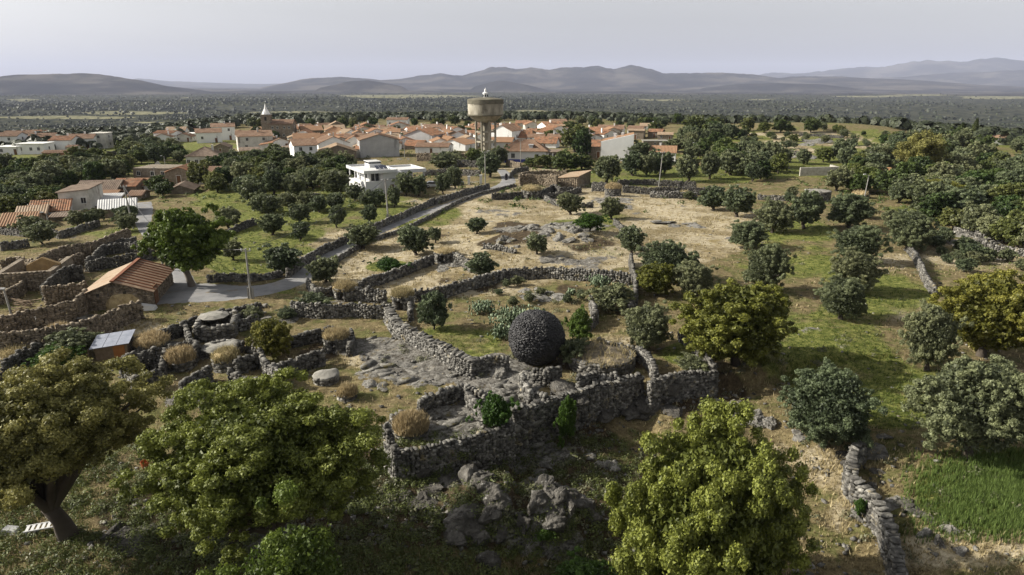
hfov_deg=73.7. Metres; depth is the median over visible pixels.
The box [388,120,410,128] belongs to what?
house
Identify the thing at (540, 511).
boulder
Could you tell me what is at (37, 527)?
wooden pallet
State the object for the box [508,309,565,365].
shard ball
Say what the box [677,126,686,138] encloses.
olive tree
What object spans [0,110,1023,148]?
hillside wood
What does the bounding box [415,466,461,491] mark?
rock outcrop
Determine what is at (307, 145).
house
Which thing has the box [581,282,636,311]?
shrub
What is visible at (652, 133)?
house
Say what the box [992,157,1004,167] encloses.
olive tree
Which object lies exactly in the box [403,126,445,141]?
house
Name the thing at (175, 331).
dry stone wall
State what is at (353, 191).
olive tree
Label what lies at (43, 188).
broadleaf tree
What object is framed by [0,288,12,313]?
street lamp
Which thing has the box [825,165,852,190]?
olive tree
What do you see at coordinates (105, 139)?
house
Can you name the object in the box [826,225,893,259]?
olive tree
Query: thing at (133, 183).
house
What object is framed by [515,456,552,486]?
rock outcrop
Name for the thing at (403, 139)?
house
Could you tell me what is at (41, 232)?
shrub
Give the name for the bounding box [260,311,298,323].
rock outcrop
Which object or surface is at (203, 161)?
evergreen tree
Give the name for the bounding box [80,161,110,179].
broadleaf tree
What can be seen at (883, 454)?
rock outcrop
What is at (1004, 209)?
evergreen tree
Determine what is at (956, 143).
olive tree
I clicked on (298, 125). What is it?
house
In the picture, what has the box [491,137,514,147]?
house
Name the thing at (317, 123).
house
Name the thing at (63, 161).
evergreen tree
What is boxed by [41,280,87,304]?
yard wall
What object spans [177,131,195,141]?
house
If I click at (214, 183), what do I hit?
evergreen tree
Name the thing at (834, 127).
broadleaf tree
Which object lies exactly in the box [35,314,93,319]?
rock outcrop
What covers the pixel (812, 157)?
rock outcrop
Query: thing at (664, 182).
dry stone wall
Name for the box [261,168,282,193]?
olive tree
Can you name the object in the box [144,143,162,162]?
olive tree
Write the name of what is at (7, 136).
house
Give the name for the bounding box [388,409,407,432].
dry stone wall
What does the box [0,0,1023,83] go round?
sky
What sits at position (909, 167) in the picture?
broadleaf tree
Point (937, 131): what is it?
olive tree
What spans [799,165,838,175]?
ruined barn
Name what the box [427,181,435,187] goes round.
parked car
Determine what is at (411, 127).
house
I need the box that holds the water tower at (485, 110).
[467,89,503,151]
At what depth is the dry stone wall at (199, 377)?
55.70 m
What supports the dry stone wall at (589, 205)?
on the ground at (734, 382)
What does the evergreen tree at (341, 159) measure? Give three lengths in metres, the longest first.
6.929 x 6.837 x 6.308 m
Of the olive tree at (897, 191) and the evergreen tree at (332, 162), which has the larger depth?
the evergreen tree at (332, 162)
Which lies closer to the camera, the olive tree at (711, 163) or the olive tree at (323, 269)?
the olive tree at (323, 269)
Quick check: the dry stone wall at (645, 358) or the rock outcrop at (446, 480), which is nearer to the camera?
the rock outcrop at (446, 480)
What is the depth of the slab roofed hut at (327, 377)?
56.99 m
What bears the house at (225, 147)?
on the ground at (734, 382)
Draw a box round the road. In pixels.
[157,169,515,304]
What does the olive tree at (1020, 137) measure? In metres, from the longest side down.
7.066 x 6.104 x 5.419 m
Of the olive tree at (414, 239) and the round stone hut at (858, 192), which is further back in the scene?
the round stone hut at (858, 192)
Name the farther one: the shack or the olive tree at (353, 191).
the olive tree at (353, 191)
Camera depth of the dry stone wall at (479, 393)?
53.12 m
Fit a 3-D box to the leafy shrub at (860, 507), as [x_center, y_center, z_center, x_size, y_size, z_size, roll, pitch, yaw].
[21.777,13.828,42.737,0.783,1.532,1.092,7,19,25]
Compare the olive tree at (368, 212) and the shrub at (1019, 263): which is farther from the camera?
the olive tree at (368, 212)
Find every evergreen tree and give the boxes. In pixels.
[0,166,21,179]
[9,193,32,205]
[33,191,57,199]
[36,153,55,159]
[48,183,65,188]
[51,175,71,187]
[59,158,71,168]
[63,146,92,155]
[69,151,90,156]
[113,140,129,151]
[114,154,135,168]
[143,175,174,189]
[153,181,173,195]
[154,144,166,160]
[162,141,171,146]
[186,161,208,183]
[199,155,222,165]
[199,159,215,165]
[204,176,228,191]
[213,167,231,183]
[218,152,234,157]
[250,174,263,186]
[255,118,261,126]
[263,143,282,154]
[267,150,291,162]
[269,160,283,170]
[276,170,285,176]
[289,151,310,157]
[317,152,331,160]
[321,157,339,167]
[328,154,346,163]
[337,117,346,125]
[349,120,357,126]
[367,117,376,124]
[449,115,460,124]
[524,157,539,165]
[529,154,553,167]
[551,150,584,170]
[556,123,593,151]
[563,121,578,127]
[572,127,591,155]
[578,155,595,169]
[592,119,604,125]
[615,120,624,124]
[636,117,654,124]
[640,117,653,122]
[647,121,665,129]
[681,115,705,128]
[707,117,725,123]
[708,131,726,142]
[736,129,745,138]
[739,117,754,129]
[757,160,773,179]
[765,131,775,137]
[771,119,790,132]
[787,134,800,140]
[802,117,822,132]
[837,125,845,132]
[843,155,870,165]
[861,143,883,153]
[870,168,908,195]
[906,186,913,202]
[907,155,935,175]
[914,191,960,223]
[935,207,964,229]
[940,140,954,153]
[945,126,969,133]
[970,134,1000,150]
[975,152,1000,162]
[976,159,996,169]
[985,179,1013,186]
[986,182,1023,204]
[987,152,1009,161]
[988,208,1023,247]
[991,201,1022,217]
[1009,198,1023,210]
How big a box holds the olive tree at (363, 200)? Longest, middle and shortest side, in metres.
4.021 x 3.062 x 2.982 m
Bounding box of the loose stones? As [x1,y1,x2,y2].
[12,212,1015,574]
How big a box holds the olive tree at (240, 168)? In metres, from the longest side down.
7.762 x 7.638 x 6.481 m
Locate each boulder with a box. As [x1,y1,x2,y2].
[531,488,548,513]
[762,416,777,429]
[849,507,863,522]
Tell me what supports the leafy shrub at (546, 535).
on the ground at (734, 382)
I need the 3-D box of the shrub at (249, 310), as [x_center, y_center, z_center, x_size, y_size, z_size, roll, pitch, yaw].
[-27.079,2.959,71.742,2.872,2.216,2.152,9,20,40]
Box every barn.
[84,258,175,310]
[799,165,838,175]
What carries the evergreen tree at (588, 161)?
on the ground at (734, 382)
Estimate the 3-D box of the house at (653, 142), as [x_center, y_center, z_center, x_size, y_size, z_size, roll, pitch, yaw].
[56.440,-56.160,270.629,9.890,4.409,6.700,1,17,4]
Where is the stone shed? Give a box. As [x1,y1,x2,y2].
[558,170,591,187]
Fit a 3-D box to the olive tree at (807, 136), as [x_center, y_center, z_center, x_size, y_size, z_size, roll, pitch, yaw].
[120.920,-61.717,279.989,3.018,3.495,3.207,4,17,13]
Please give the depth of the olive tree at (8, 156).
208.27 m
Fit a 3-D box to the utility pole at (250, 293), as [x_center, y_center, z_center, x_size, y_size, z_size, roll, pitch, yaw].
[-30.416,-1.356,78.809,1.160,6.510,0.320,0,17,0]
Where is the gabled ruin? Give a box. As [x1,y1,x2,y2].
[0,256,72,292]
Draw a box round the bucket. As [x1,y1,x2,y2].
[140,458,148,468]
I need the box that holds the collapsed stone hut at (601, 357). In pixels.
[568,336,636,377]
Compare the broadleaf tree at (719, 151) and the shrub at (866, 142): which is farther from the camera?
the shrub at (866, 142)
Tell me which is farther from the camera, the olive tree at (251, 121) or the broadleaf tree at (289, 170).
the olive tree at (251, 121)
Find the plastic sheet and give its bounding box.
[0,525,22,534]
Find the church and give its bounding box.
[268,119,296,138]
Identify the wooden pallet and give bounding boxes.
[23,521,52,535]
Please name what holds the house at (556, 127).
on the ground at (734, 382)
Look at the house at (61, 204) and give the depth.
135.55 m
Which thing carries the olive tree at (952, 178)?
on the ground at (734, 382)
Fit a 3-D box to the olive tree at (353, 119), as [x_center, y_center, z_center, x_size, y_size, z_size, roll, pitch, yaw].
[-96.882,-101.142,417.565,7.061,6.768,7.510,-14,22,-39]
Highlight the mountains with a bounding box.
[0,57,1023,95]
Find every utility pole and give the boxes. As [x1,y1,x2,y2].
[120,185,133,228]
[241,248,253,298]
[382,179,389,216]
[658,152,662,186]
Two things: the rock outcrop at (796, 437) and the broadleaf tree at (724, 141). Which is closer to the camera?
the rock outcrop at (796, 437)
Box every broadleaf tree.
[0,195,20,213]
[2,180,15,185]
[6,159,15,167]
[11,158,22,167]
[19,157,43,167]
[19,167,31,171]
[23,188,40,199]
[28,185,54,193]
[49,187,60,198]
[56,170,79,184]
[75,172,82,181]
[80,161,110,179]
[88,148,107,156]
[115,159,131,174]
[127,143,143,150]
[130,202,235,286]
[132,149,148,163]
[167,145,182,155]
[172,149,188,158]
[202,171,224,189]
[219,156,239,164]
[237,150,247,155]
[248,166,264,181]
[250,156,268,164]
[258,153,269,158]
[280,167,296,174]
[304,119,315,124]
[307,165,324,172]
[335,163,356,176]
[410,118,418,124]
[430,118,439,123]
[463,148,485,160]
[544,130,554,135]
[672,113,682,124]
[693,142,709,157]
[700,137,712,150]
[701,123,708,131]
[712,137,734,155]
[717,145,734,156]
[719,148,746,155]
[756,122,773,132]
[770,152,788,172]
[786,125,793,131]
[814,147,834,161]
[832,124,837,131]
[845,173,874,190]
[847,163,860,169]
[850,153,865,159]
[854,166,876,189]
[878,133,889,143]
[894,161,924,177]
[922,161,956,168]
[955,170,993,183]
[962,169,993,181]
[990,168,1008,178]
[991,194,1020,205]
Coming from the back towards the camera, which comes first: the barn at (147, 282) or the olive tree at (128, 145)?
the olive tree at (128, 145)
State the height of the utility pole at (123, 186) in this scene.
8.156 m
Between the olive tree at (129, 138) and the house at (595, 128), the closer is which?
the olive tree at (129, 138)
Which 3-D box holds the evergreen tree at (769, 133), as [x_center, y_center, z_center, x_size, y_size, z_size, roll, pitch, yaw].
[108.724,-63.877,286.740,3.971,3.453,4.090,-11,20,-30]
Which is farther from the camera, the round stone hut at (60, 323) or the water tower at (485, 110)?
the water tower at (485, 110)
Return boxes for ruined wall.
[518,372,533,403]
[531,365,562,386]
[532,389,548,400]
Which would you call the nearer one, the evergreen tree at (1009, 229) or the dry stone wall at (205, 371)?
the dry stone wall at (205, 371)
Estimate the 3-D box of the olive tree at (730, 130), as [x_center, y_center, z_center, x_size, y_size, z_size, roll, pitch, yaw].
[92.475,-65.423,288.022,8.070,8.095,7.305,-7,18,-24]
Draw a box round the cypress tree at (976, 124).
[972,118,978,130]
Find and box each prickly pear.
[467,299,506,315]
[479,304,535,325]
[487,323,510,339]
[566,287,576,294]
[585,273,612,286]
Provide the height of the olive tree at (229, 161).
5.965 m
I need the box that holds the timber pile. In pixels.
[9,298,39,312]
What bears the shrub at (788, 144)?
on the ground at (734, 382)
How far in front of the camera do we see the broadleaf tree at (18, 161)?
194.43 m
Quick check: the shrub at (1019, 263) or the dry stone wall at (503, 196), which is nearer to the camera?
the shrub at (1019, 263)
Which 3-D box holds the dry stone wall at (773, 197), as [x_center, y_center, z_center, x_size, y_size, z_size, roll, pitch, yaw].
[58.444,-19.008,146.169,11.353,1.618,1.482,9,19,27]
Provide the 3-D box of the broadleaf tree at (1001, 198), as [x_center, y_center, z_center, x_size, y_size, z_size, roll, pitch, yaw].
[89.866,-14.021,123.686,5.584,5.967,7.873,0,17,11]
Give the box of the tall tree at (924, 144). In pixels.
[891,129,952,163]
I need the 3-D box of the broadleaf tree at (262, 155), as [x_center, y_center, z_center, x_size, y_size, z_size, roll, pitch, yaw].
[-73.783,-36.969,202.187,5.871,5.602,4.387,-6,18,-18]
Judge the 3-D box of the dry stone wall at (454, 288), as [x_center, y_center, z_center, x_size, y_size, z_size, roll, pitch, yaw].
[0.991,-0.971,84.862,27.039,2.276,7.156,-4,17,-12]
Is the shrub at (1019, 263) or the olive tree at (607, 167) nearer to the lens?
the shrub at (1019, 263)
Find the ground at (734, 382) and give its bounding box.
[0,118,1023,574]
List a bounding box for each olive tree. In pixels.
[0,154,6,165]
[2,152,16,167]
[2,183,27,196]
[4,171,29,177]
[4,173,20,181]
[6,214,48,230]
[13,173,46,186]
[20,183,36,189]
[26,171,57,185]
[30,161,63,177]
[32,159,61,167]
[44,156,59,162]
[51,165,67,171]
[52,155,69,163]
[61,155,90,168]
[71,161,91,167]
[72,166,83,172]
[81,208,100,221]
[90,207,108,219]
[92,154,104,161]
[101,158,126,179]
[110,205,138,220]
[113,212,137,230]
[114,210,138,221]
[116,148,127,154]
[121,141,142,149]
[122,136,136,141]
[128,145,146,152]
[138,137,152,142]
[140,133,160,141]
[141,140,157,146]
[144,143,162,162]
[155,139,165,145]
[163,145,170,159]
[164,138,183,144]
[169,150,185,161]
[212,206,241,228]
[220,165,233,181]
[221,157,238,165]
[222,236,242,259]
[229,149,238,155]
[229,174,260,192]
[230,161,253,177]
[236,176,268,202]
[242,149,263,156]
[246,192,283,213]
[247,117,256,126]
[255,213,287,234]
[257,242,304,273]
[260,161,279,171]
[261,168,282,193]
[268,146,289,154]
[277,191,297,207]
[278,172,309,195]
[281,158,293,169]
[281,203,314,220]
[284,155,308,169]
[290,221,309,239]
[295,165,306,173]
[295,191,313,206]
[296,164,322,189]
[297,152,317,165]
[304,255,342,282]
[307,194,328,212]
[312,168,353,192]
[313,158,326,166]
[318,148,334,156]
[326,191,344,206]
[327,203,346,227]
[337,150,358,163]
[341,115,348,125]
[343,221,381,248]
[344,181,364,200]
[348,117,360,122]
[358,189,369,204]
[358,203,377,220]
[363,188,387,206]
[387,185,399,206]
[391,170,412,195]
[397,224,433,255]
[409,174,426,195]
[428,151,461,168]
[428,227,440,242]
[433,171,452,193]
[447,166,462,188]
[454,152,463,159]
[465,217,488,233]
[475,152,501,177]
[488,145,509,161]
[526,231,547,254]
[556,191,585,214]
[574,115,586,123]
[586,115,596,126]
[594,154,624,182]
[599,197,627,218]
[614,224,647,253]
[620,300,673,348]
[622,150,643,175]
[623,139,654,155]
[637,154,656,174]
[637,239,699,277]
[649,148,677,174]
[656,117,669,127]
[662,138,687,149]
[670,258,720,297]
[675,154,701,180]
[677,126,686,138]
[680,126,703,136]
[681,131,699,140]
[681,137,700,148]
[682,144,703,158]
[697,185,725,209]
[700,151,724,178]
[701,128,711,137]
[707,121,724,135]
[716,184,756,216]
[719,148,746,175]
[721,123,739,137]
[728,219,770,246]
[736,152,766,171]
[737,140,758,150]
[739,135,750,140]
[741,144,758,152]
[741,243,796,287]
[744,162,763,181]
[752,196,797,232]
[755,141,766,148]
[760,150,771,160]
[761,140,793,157]
[777,357,887,449]
[787,149,795,161]
[790,189,826,228]
[792,141,798,147]
[795,148,811,163]
[803,133,810,139]
[813,270,867,320]
[819,135,832,141]
[821,123,827,130]
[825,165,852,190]
[825,192,875,227]
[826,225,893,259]
[829,246,888,291]
[831,138,857,156]
[836,146,854,165]
[837,128,850,136]
[846,168,854,188]
[864,145,885,157]
[865,151,895,165]
[865,162,888,173]
[878,143,894,156]
[883,205,939,251]
[885,173,922,186]
[886,135,909,146]
[888,131,906,143]
[888,179,915,202]
[889,140,904,159]
[898,299,974,370]
[898,353,1023,459]
[905,129,919,135]
[906,177,951,209]
[923,161,962,178]
[925,171,956,181]
[926,127,947,134]
[939,133,953,138]
[940,184,988,209]
[946,138,959,154]
[947,154,981,170]
[949,147,976,159]
[950,200,1003,231]
[952,127,977,146]
[955,165,964,173]
[956,176,984,187]
[965,183,992,199]
[967,141,995,162]
[975,213,1006,240]
[982,183,997,196]
[990,168,1023,182]
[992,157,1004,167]
[1000,155,1023,171]
[1007,139,1023,151]
[1010,162,1023,171]
[1011,136,1023,150]
[1015,221,1023,242]
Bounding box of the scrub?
[0,192,1023,574]
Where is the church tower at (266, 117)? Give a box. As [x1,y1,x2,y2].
[260,105,271,129]
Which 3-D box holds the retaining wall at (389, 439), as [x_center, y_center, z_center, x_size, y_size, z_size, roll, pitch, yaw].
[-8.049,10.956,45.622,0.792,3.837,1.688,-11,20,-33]
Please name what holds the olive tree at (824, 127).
on the ground at (734, 382)
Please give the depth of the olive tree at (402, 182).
150.28 m
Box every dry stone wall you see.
[0,227,57,238]
[0,238,29,250]
[0,252,84,304]
[0,256,33,268]
[0,300,144,350]
[0,342,42,381]
[18,264,27,271]
[40,264,84,300]
[57,220,100,238]
[84,241,151,269]
[86,248,157,271]
[106,236,136,251]
[118,346,161,378]
[122,368,136,382]
[129,302,263,350]
[135,368,163,385]
[158,347,168,375]
[168,340,193,348]
[178,365,213,389]
[183,323,193,341]
[192,340,200,365]
[193,369,203,382]
[206,270,283,282]
[226,367,257,382]
[227,218,256,232]
[232,350,260,373]
[236,340,255,353]
[238,313,259,331]
[256,347,286,382]
[271,349,325,372]
[285,197,435,277]
[286,325,334,348]
[290,300,391,319]
[305,278,333,296]
[333,183,516,261]
[346,328,356,356]
[353,285,387,303]
[357,255,434,288]
[382,306,480,377]
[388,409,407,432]
[407,299,413,320]
[414,266,630,302]
[416,382,463,414]
[425,168,480,175]
[434,183,489,203]
[451,252,473,272]
[455,159,479,167]
[463,384,487,404]
[463,385,488,428]
[476,354,509,375]
[482,242,517,253]
[491,191,522,199]
[509,166,528,178]
[541,187,581,198]
[542,184,573,193]
[543,195,558,206]
[575,370,617,388]
[582,201,593,207]
[588,295,598,331]
[591,181,605,191]
[597,337,659,378]
[613,219,624,230]
[617,179,696,186]
[622,185,719,194]
[625,253,638,319]
[650,190,697,198]
[677,328,718,395]
[757,194,798,201]
[798,133,843,138]
[841,439,908,574]
[904,246,937,294]
[953,227,1023,242]
[975,239,1023,256]
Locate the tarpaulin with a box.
[141,303,157,310]
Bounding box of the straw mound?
[105,293,138,309]
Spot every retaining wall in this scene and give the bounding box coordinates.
[382,421,398,478]
[392,420,515,481]
[510,372,644,453]
[645,369,718,409]
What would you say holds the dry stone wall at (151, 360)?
on the ground at (734, 382)
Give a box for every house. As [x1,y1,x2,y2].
[0,132,28,141]
[0,145,21,154]
[0,211,48,228]
[4,129,36,133]
[15,142,54,153]
[15,204,51,216]
[28,131,57,137]
[29,198,72,214]
[41,150,69,154]
[47,133,80,149]
[48,210,80,220]
[55,182,103,210]
[66,145,80,148]
[69,131,96,149]
[78,179,124,189]
[88,132,113,148]
[95,193,124,207]
[97,197,138,218]
[103,189,123,192]
[115,178,146,192]
[127,190,151,199]
[132,164,180,178]
[141,178,171,189]
[153,128,181,139]
[155,131,174,139]
[164,163,188,183]
[165,126,189,131]
[167,180,200,194]
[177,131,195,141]
[184,145,222,163]
[185,166,229,184]
[195,126,221,142]
[210,121,235,139]
[213,142,233,152]
[235,128,273,151]
[239,147,259,151]
[259,141,273,150]
[267,135,288,146]
[288,138,317,155]
[292,132,320,138]
[296,124,313,131]
[297,129,314,132]
[298,125,322,133]
[314,122,329,125]
[316,133,349,150]
[317,142,356,158]
[320,132,343,136]
[322,127,342,133]
[323,125,344,131]
[328,121,344,124]
[336,128,354,133]
[343,131,368,138]
[345,134,358,147]
[346,160,425,194]
[352,128,365,132]
[355,146,359,157]
[356,124,369,129]
[356,131,399,157]
[357,121,375,127]
[365,127,382,132]
[383,126,400,132]
[386,116,409,125]
[387,131,399,137]
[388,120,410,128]
[398,134,414,147]
[403,126,425,129]
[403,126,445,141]
[404,140,426,149]
[414,142,452,152]
[420,122,445,127]
[429,136,446,142]
[441,124,464,131]
[441,135,454,139]
[443,137,474,150]
[444,130,454,134]
[449,129,472,137]
[458,133,479,145]
[465,124,478,129]
[491,123,521,139]
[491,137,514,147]
[504,139,560,162]
[515,120,529,126]
[517,129,532,138]
[523,119,537,128]
[526,133,545,138]
[534,136,559,147]
[536,128,556,132]
[537,120,562,127]
[543,124,567,132]
[547,131,561,141]
[549,119,566,122]
[588,139,600,157]
[589,125,600,130]
[590,133,601,139]
[595,128,619,138]
[598,123,625,132]
[601,132,633,160]
[603,126,622,134]
[627,125,645,132]
[628,129,645,138]
[640,121,653,129]
[641,139,667,144]
[647,129,664,137]
[649,143,677,160]
[657,132,673,139]
[993,135,1009,144]
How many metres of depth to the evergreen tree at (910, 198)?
145.31 m
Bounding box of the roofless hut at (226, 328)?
[192,309,240,342]
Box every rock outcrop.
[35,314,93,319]
[99,521,156,557]
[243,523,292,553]
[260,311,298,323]
[362,379,387,391]
[381,489,441,510]
[384,362,419,385]
[411,368,457,385]
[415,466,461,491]
[436,263,459,271]
[437,406,483,432]
[442,494,512,570]
[448,464,547,536]
[462,404,485,416]
[487,365,537,391]
[496,235,520,247]
[497,388,513,397]
[509,222,593,242]
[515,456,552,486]
[518,287,564,301]
[535,474,595,534]
[541,224,560,228]
[549,378,614,422]
[554,481,602,523]
[582,453,620,471]
[595,197,632,202]
[622,383,682,420]
[651,220,705,227]
[729,399,764,427]
[791,152,816,158]
[791,429,812,441]
[799,138,833,145]
[835,450,885,489]
[866,433,893,460]
[897,498,935,524]
[915,524,966,556]
[946,234,1001,245]
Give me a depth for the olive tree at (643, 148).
220.44 m
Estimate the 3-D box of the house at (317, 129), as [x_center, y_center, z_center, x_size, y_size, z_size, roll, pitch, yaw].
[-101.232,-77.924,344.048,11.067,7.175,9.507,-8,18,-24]
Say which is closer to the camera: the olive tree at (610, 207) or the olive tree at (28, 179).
the olive tree at (610, 207)
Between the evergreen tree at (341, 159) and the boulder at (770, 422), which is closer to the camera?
the boulder at (770, 422)
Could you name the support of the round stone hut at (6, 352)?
on the ground at (734, 382)
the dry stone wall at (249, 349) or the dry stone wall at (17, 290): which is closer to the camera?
the dry stone wall at (249, 349)
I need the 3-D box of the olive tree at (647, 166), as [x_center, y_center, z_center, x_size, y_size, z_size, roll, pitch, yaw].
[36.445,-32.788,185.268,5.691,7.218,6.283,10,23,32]
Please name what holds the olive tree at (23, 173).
on the ground at (734, 382)
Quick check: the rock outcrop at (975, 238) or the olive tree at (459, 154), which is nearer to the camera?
the rock outcrop at (975, 238)
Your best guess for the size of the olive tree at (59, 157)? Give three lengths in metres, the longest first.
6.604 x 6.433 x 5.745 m
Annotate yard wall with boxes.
[0,289,89,332]
[29,241,91,263]
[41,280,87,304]
[89,228,131,252]
[416,152,466,160]
[506,159,521,167]
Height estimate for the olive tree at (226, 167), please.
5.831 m
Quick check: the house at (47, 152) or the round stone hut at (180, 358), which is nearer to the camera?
the round stone hut at (180, 358)
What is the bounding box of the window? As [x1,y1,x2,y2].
[80,197,86,203]
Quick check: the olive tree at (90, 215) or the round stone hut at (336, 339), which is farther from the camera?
the olive tree at (90, 215)
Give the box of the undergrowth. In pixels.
[0,427,643,574]
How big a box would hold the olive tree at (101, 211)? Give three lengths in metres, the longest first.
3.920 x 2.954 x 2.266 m
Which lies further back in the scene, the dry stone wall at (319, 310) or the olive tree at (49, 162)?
the olive tree at (49, 162)
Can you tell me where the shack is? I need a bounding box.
[87,329,134,360]
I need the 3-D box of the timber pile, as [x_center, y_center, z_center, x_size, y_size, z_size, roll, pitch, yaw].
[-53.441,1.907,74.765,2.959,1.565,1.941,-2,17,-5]
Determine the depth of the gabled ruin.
82.16 m
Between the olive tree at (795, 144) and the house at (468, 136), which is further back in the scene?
the house at (468, 136)
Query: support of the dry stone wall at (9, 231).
on the ground at (734, 382)
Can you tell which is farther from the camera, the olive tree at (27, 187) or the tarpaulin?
the olive tree at (27, 187)
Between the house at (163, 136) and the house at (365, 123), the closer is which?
the house at (163, 136)
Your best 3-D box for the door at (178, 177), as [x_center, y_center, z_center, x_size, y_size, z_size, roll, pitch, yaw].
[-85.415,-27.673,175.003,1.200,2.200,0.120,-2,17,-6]
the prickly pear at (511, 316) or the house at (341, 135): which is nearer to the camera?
the prickly pear at (511, 316)
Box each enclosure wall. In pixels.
[518,170,566,182]
[519,174,558,186]
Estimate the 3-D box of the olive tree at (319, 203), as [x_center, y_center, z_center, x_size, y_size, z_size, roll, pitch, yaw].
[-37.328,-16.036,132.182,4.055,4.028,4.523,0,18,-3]
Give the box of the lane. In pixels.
[135,202,196,286]
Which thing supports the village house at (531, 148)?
on the ground at (734, 382)
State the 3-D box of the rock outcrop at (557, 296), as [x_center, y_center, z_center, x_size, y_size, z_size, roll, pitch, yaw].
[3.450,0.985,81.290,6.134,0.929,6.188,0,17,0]
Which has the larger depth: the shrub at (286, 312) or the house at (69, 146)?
the house at (69, 146)
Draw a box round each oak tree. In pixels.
[0,346,178,542]
[105,366,394,565]
[244,318,293,357]
[602,395,820,574]
[635,261,678,295]
[668,277,798,366]
[921,268,1023,357]
[925,179,964,187]
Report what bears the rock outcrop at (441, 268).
on the ground at (734, 382)
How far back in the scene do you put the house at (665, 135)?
292.86 m
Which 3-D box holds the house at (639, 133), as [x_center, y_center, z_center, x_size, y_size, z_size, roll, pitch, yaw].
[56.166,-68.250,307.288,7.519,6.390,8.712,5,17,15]
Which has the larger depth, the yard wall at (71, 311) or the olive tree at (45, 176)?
the olive tree at (45, 176)
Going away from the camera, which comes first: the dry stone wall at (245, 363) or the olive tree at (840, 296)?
the dry stone wall at (245, 363)
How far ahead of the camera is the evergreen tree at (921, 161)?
168.24 m
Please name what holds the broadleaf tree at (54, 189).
on the ground at (734, 382)
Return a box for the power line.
[247,180,383,248]
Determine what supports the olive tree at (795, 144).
on the ground at (734, 382)
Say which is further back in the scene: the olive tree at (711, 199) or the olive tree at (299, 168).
the olive tree at (299, 168)
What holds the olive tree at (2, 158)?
on the ground at (734, 382)
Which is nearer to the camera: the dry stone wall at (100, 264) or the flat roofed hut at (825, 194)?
the dry stone wall at (100, 264)
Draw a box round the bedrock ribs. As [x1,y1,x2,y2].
[168,248,910,544]
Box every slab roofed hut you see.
[200,338,240,357]
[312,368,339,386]
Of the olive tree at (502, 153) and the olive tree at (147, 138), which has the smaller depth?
the olive tree at (502, 153)
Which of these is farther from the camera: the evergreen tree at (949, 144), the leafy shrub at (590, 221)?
the evergreen tree at (949, 144)
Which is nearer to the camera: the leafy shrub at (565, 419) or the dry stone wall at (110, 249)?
the leafy shrub at (565, 419)
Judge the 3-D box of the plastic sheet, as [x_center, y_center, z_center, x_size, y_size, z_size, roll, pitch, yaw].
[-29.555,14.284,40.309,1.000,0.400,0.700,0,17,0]
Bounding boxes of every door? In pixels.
[112,345,124,357]
[153,283,158,304]
[176,175,181,182]
[375,173,378,180]
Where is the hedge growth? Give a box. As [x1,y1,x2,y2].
[71,133,1015,212]
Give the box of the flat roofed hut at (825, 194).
[804,188,831,201]
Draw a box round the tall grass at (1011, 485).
[900,443,1023,544]
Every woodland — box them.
[0,92,1022,121]
[0,105,1023,129]
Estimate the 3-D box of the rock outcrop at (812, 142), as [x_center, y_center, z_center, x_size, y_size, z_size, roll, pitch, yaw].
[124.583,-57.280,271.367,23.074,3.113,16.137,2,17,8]
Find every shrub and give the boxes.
[19,220,56,243]
[21,341,86,370]
[39,220,60,229]
[39,326,104,355]
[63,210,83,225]
[196,476,346,574]
[239,304,263,319]
[275,305,297,318]
[293,291,332,304]
[367,256,413,271]
[416,290,452,329]
[463,251,499,274]
[465,390,520,428]
[494,288,502,294]
[501,278,510,286]
[506,296,519,306]
[510,275,526,285]
[523,290,535,302]
[533,528,555,541]
[534,287,547,293]
[552,394,576,448]
[553,546,619,574]
[558,337,589,363]
[561,292,572,302]
[561,304,592,339]
[572,212,612,230]
[575,289,585,299]
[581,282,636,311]
[673,351,709,370]
[683,191,695,198]
[783,140,791,147]
[783,192,792,200]
[784,186,798,194]
[850,138,858,142]
[853,497,866,516]
[862,140,870,145]
[880,209,898,221]
[928,235,945,247]
[935,226,955,241]
[935,245,949,254]
[940,253,953,262]
[950,249,967,259]
[952,235,984,249]
[954,258,979,271]
[959,242,989,257]
[967,251,989,263]
[982,247,1004,261]
[999,247,1021,260]
[1013,258,1023,269]
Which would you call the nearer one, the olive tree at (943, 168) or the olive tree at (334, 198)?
the olive tree at (334, 198)
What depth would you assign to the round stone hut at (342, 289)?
78.81 m
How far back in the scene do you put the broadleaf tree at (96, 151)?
229.28 m

